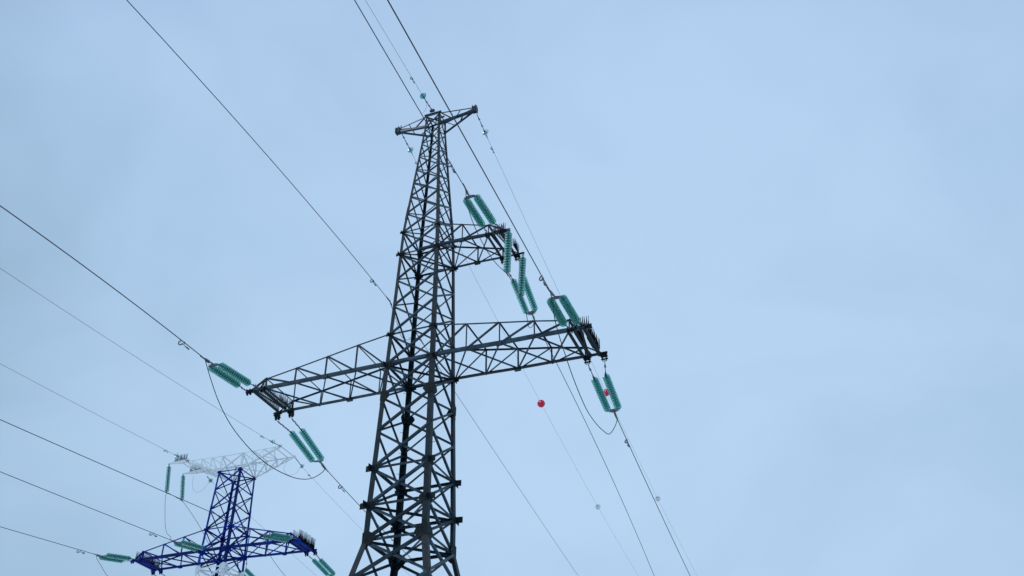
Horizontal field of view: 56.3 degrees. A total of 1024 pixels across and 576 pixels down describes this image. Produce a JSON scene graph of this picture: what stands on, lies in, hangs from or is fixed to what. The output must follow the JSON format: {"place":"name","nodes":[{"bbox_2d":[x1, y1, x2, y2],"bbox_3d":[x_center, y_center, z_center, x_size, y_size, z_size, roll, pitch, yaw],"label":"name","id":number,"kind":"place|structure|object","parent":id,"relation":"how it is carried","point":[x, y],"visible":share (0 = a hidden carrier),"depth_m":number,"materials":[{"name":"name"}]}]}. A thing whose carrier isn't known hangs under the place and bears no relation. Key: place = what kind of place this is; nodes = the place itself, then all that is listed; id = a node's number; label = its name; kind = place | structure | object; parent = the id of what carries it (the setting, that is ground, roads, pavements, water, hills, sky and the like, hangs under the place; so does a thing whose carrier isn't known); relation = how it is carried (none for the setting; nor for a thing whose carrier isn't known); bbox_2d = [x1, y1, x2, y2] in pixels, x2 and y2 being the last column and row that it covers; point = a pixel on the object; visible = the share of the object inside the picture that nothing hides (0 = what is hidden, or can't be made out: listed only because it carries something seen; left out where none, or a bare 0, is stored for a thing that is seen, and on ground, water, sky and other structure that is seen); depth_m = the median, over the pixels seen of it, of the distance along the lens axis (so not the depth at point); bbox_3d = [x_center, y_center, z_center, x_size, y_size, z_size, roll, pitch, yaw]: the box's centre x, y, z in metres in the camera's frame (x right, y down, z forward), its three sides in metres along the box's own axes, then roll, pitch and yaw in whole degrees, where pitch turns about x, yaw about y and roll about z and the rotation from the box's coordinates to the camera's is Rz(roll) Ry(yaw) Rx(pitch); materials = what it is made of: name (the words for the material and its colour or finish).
{"place":"outdoors","nodes":[
{"label":"outdoors","id":0,"kind":"place"},
{"bbox_2d":[0,0,1023,575],"label":"sky","id":1,"kind":"structure","parent":0,"point":[789,233],"materials":[{"name":"blue"}]},
{"bbox_3d":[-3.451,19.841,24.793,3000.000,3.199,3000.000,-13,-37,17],"label":"ground","id":2,"kind":"structure","parent":0,"visible":0},
{"bbox_2d":[131,444,316,575],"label":"transmission tower","id":3,"kind":"structure","parent":2,"relation":"on","point":[304,545],"depth_m":60.82,"materials":[{"name":"blue metal"}]},
{"bbox_2d":[94,553,139,562],"bbox_3d":[-24.800,16.753,59.467,0.978,0.759,3.434,-18,-39,24],"label":"insulator set","id":4,"kind":"object","parent":3,"relation":"attached to","point":[113,558],"visible":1,"depth_m":59.51,"materials":[{"name":"green glass"}]},
{"bbox_2d":[2,527,92,553],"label":"conductor wire","id":5,"kind":"object","parent":4,"relation":"attached to","point":[46,540],"visible":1,"depth_m":55.06,"materials":[{"name":"grey metal"}]},
{"bbox_2d":[164,464,170,491],"bbox_3d":[-22.959,12.705,63.877,0.536,2.156,0.300,-13,-37,17],"label":"insulator string","id":6,"kind":"object","parent":3,"relation":"hanging from","point":[167,484],"visible":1,"depth_m":63.77,"materials":[{"name":"green glass"}]},
{"bbox_2d":[180,474,184,500],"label":"insulator string","id":7,"kind":"object","parent":3,"relation":"hanging from","point":[182,489],"visible":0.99,"depth_m":65.17,"materials":[{"name":"green glass"}]},
{"bbox_2d":[165,493,233,575],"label":"jumper loop","id":8,"kind":"object","parent":7,"relation":"hanging from","point":[196,521],"visible":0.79,"depth_m":64.03,"materials":[{"name":"grey metal"}]},
{"bbox_2d":[169,539,214,551],"bbox_3d":[-19.457,15.508,57.814,1.224,0.556,3.269,-13,-37,17],"label":"insulator set","id":9,"kind":"object","parent":3,"relation":"attached to","point":[186,546],"visible":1,"depth_m":57.85,"materials":[{"name":"green glass"}]},
{"bbox_2d":[1,472,167,538],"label":"conductor wire","id":10,"kind":"object","parent":9,"relation":"attached to","point":[81,504],"visible":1,"depth_m":50.96,"materials":[{"name":"grey metal"}]},
{"bbox_2d":[237,561,254,575],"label":"insulator set","id":11,"kind":"object","parent":3,"relation":"attached to","point":[249,572],"visible":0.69,"depth_m":60.97,"materials":[{"name":"green glass"}]},
{"bbox_2d":[259,533,297,541],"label":"insulator set","id":12,"kind":"object","parent":3,"relation":"attached to","point":[274,536],"visible":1,"depth_m":55.85,"materials":[{"name":"green glass"}]},
{"bbox_2d":[0,419,258,532],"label":"conductor wire","id":13,"kind":"object","parent":12,"relation":"attached to","point":[122,473],"visible":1,"depth_m":45.73,"materials":[{"name":"grey metal"}]},
{"bbox_2d":[308,555,335,575],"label":"insulator set","id":14,"kind":"object","parent":3,"relation":"attached to","point":[324,567],"visible":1,"depth_m":60.27,"materials":[{"name":"green glass"}]},
{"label":"earth wire insulator","id":15,"kind":"object","parent":3,"relation":"attached to","visible":0},
{"bbox_2d":[0,268,266,438],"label":"earth wire","id":16,"kind":"object","parent":15,"relation":"attached to","point":[127,351],"visible":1,"depth_m":51.18,"materials":[{"name":"grey metal"}]},
{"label":"earth wire insulator","id":17,"kind":"object","parent":3,"relation":"attached to","visible":0},
{"bbox_2d":[1,364,172,453],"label":"earth wire","id":18,"kind":"object","parent":17,"relation":"attached to","point":[83,407],"visible":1,"depth_m":57.04,"materials":[{"name":"grey metal"}]},
{"bbox_2d":[245,105,607,575],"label":"transmission tower","id":19,"kind":"structure","parent":2,"relation":"on","point":[423,534],"depth_m":36.07,"materials":[{"name":"metal"}]},
{"bbox_2d":[200,356,261,392],"bbox_3d":[-10.704,3.266,36.165,0.788,0.524,3.553,-13,-37,17],"label":"insulator set","id":20,"kind":"object","parent":19,"relation":"attached to","point":[213,365],"visible":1,"depth_m":36.03,"materials":[{"name":"green glass"}]},
{"bbox_2d":[0,205,202,356],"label":"conductor wire","id":21,"kind":"object","parent":20,"relation":"attached to","point":[96,275],"visible":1,"depth_m":29.96,"materials":[{"name":"black metal"}]},
{"bbox_2d":[205,360,324,479],"bbox_3d":[-9.698,5.966,37.944,0.169,2.028,9.328,-11,-37,15],"label":"jumper loop","id":22,"kind":"object","parent":20,"relation":"hanging from","point":[245,443],"visible":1,"depth_m":36.22,"materials":[{"name":"grey metal"}]},
{"bbox_2d":[277,418,327,471],"bbox_3d":[-8.707,6.728,40.713,0.781,0.711,4.153,-11,-37,15],"label":"insulator set","id":23,"kind":"object","parent":19,"relation":"attached to","point":[305,448],"visible":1,"depth_m":40.63,"materials":[{"name":"green glass"}]},
{"bbox_2d":[328,471,422,569],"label":"conductor wire","id":24,"kind":"object","parent":23,"relation":"attached to","point":[359,505],"visible":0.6,"depth_m":44.15,"materials":[{"name":"grey metal"}]},
{"bbox_2d":[402,134,413,154],"bbox_3d":[-5.032,-6.858,45.819,0.302,0.314,1.454,-13,-37,17],"label":"earth wire insulator","id":25,"kind":"object","parent":19,"relation":"attached to","point":[410,148],"visible":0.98,"depth_m":46.03,"materials":[{"name":"glass"}]},
{"bbox_2d":[463,183,502,232],"bbox_3d":[-1.208,-2.992,36.407,0.757,0.668,3.602,-11,-37,15],"label":"insulator set","id":26,"kind":"object","parent":19,"relation":"attached to","point":[476,212],"visible":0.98,"depth_m":36.15,"materials":[{"name":"green glass"}]},
{"bbox_2d":[354,0,464,187],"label":"conductor wire","id":27,"kind":"object","parent":26,"relation":"attached to","point":[406,88],"visible":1,"depth_m":30.57,"materials":[{"name":"black metal"}]},
{"bbox_2d":[477,115,488,138],"bbox_3d":[-1.363,-7.455,44.434,0.304,0.396,1.504,-13,-37,17],"label":"earth wire insulator","id":28,"kind":"object","parent":19,"relation":"attached to","point":[484,131],"visible":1,"depth_m":44.58,"materials":[{"name":"glass"}]},
{"bbox_2d":[503,228,511,275],"bbox_3d":[-0.164,-1.437,37.270,0.356,2.236,0.297,-13,-37,17],"label":"insulator string","id":29,"kind":"object","parent":19,"relation":"hanging from","point":[507,258],"visible":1,"depth_m":37.18,"materials":[{"name":"green glass"}]},
{"bbox_2d":[465,190,533,327],"bbox_3d":[-0.136,-0.647,37.862,0.602,1.688,8.531,-11,-37,15],"label":"jumper loop","id":30,"kind":"object","parent":29,"relation":"hanging from","point":[494,261],"visible":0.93,"depth_m":36.08,"materials":[{"name":"grey metal"}]},
{"bbox_2d":[517,254,525,299],"bbox_3d":[0.399,-0.502,38.522,0.382,2.172,0.298,-13,-37,17],"label":"insulator string","id":31,"kind":"object","parent":19,"relation":"hanging from","point":[522,266],"visible":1,"depth_m":38.46,"materials":[{"name":"green glass"}]},
{"bbox_2d":[507,270,537,319],"bbox_3d":[0.512,0.273,40.456,0.736,0.824,3.677,-11,-37,14],"label":"insulator set","id":32,"kind":"object","parent":19,"relation":"attached to","point":[528,292],"visible":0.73,"depth_m":40.61,"materials":[{"name":"green glass"}]},
{"bbox_2d":[543,337,653,574],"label":"conductor wire","id":33,"kind":"object","parent":32,"relation":"attached to","point":[599,451],"visible":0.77,"depth_m":50.63,"materials":[{"name":"grey metal"}]},
{"bbox_2d":[413,156,634,569],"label":"earth wire","id":34,"kind":"object","parent":19,"relation":"attached to","point":[523,370],"visible":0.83,"depth_m":61.65,"materials":[{"name":"grey metal"}]},
{"bbox_2d":[537,400,544,406],"bbox_3d":[1.934,7.666,63.484,0.522,0.516,0.523,17,-39,-23],"label":"marker ball","id":35,"kind":"object","parent":34,"relation":"attached to","point":[540,403],"visible":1,"depth_m":63.29,"materials":[{"name":"red plastic"}]},
{"bbox_2d":[546,287,586,328],"bbox_3d":[1.738,0.679,32.138,0.823,0.810,3.655,-13,-37,17],"label":"insulator set","id":36,"kind":"object","parent":19,"relation":"attached to","point":[554,297],"visible":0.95,"depth_m":31.87,"materials":[{"name":"green glass"}]},
{"bbox_2d":[387,0,548,288],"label":"conductor wire","id":37,"kind":"object","parent":36,"relation":"attached to","point":[461,132],"visible":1,"depth_m":23.77,"materials":[{"name":"black metal"}]},
{"bbox_2d":[539,275,546,286],"bbox_3d":[0.976,-0.230,30.033,0.152,0.226,0.606,-13,-37,17],"label":"vibration damper","id":38,"kind":"object","parent":37,"relation":"hanging from","point":[544,283],"visible":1,"depth_m":30.04,"materials":[{"name":"metal"}]},
{"bbox_2d":[550,292,617,433],"bbox_3d":[2.533,3.225,33.757,0.347,1.598,8.878,-11,-37,15],"label":"jumper loop","id":39,"kind":"object","parent":36,"relation":"hanging from","point":[571,372],"visible":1,"depth_m":32.42,"materials":[{"name":"grey metal"}]},
{"bbox_2d":[488,140,689,561],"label":"earth wire","id":40,"kind":"object","parent":19,"relation":"attached to","point":[565,306],"visible":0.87,"depth_m":52.45,"materials":[{"name":"grey metal"}]},
{"bbox_2d":[588,360,621,418],"bbox_3d":[3.635,4.028,36.475,0.750,0.761,3.666,-11,-37,15],"label":"insulator set","id":41,"kind":"object","parent":19,"relation":"attached to","point":[602,395],"visible":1,"depth_m":36.28,"materials":[{"name":"green glass"}]},
{"bbox_2d":[617,419,689,574],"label":"conductor wire","id":42,"kind":"object","parent":41,"relation":"attached to","point":[652,495],"visible":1,"depth_m":42.75,"materials":[{"name":"grey metal"}]},
{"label":"cable clamp","id":43,"kind":"object","parent":19,"relation":"attached to","visible":0},
{"bbox_2d":[127,0,385,295],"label":"cable","id":44,"kind":"object","parent":43,"relation":"attached to","point":[248,134],"visible":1,"depth_m":28.17,"materials":[{"name":"black metal"}]},
{"bbox_3d":[-3.839,-8.469,43.388,0.314,0.490,1.360,-13,-37,17],"label":"earth wire insulator","id":45,"kind":"object","parent":19,"relation":"attached to","visible":0},
{"bbox_2d":[365,0,421,93],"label":"earth wire","id":46,"kind":"object","parent":45,"relation":"attached to","point":[392,45],"visible":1,"depth_m":40.21,"materials":[{"name":"grey metal"}]},
{"bbox_3d":[-3.830,2.051,39.612,0.095,0.181,1.222,-13,-37,17],"label":"cable clamp","id":47,"kind":"object","parent":19,"relation":"attached to","visible":0},
{"bbox_2d":[425,347,576,573],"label":"cable","id":48,"kind":"object","parent":47,"relation":"attached to","point":[504,466],"visible":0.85,"depth_m":48.24,"materials":[{"name":"grey metal"}]}
]}

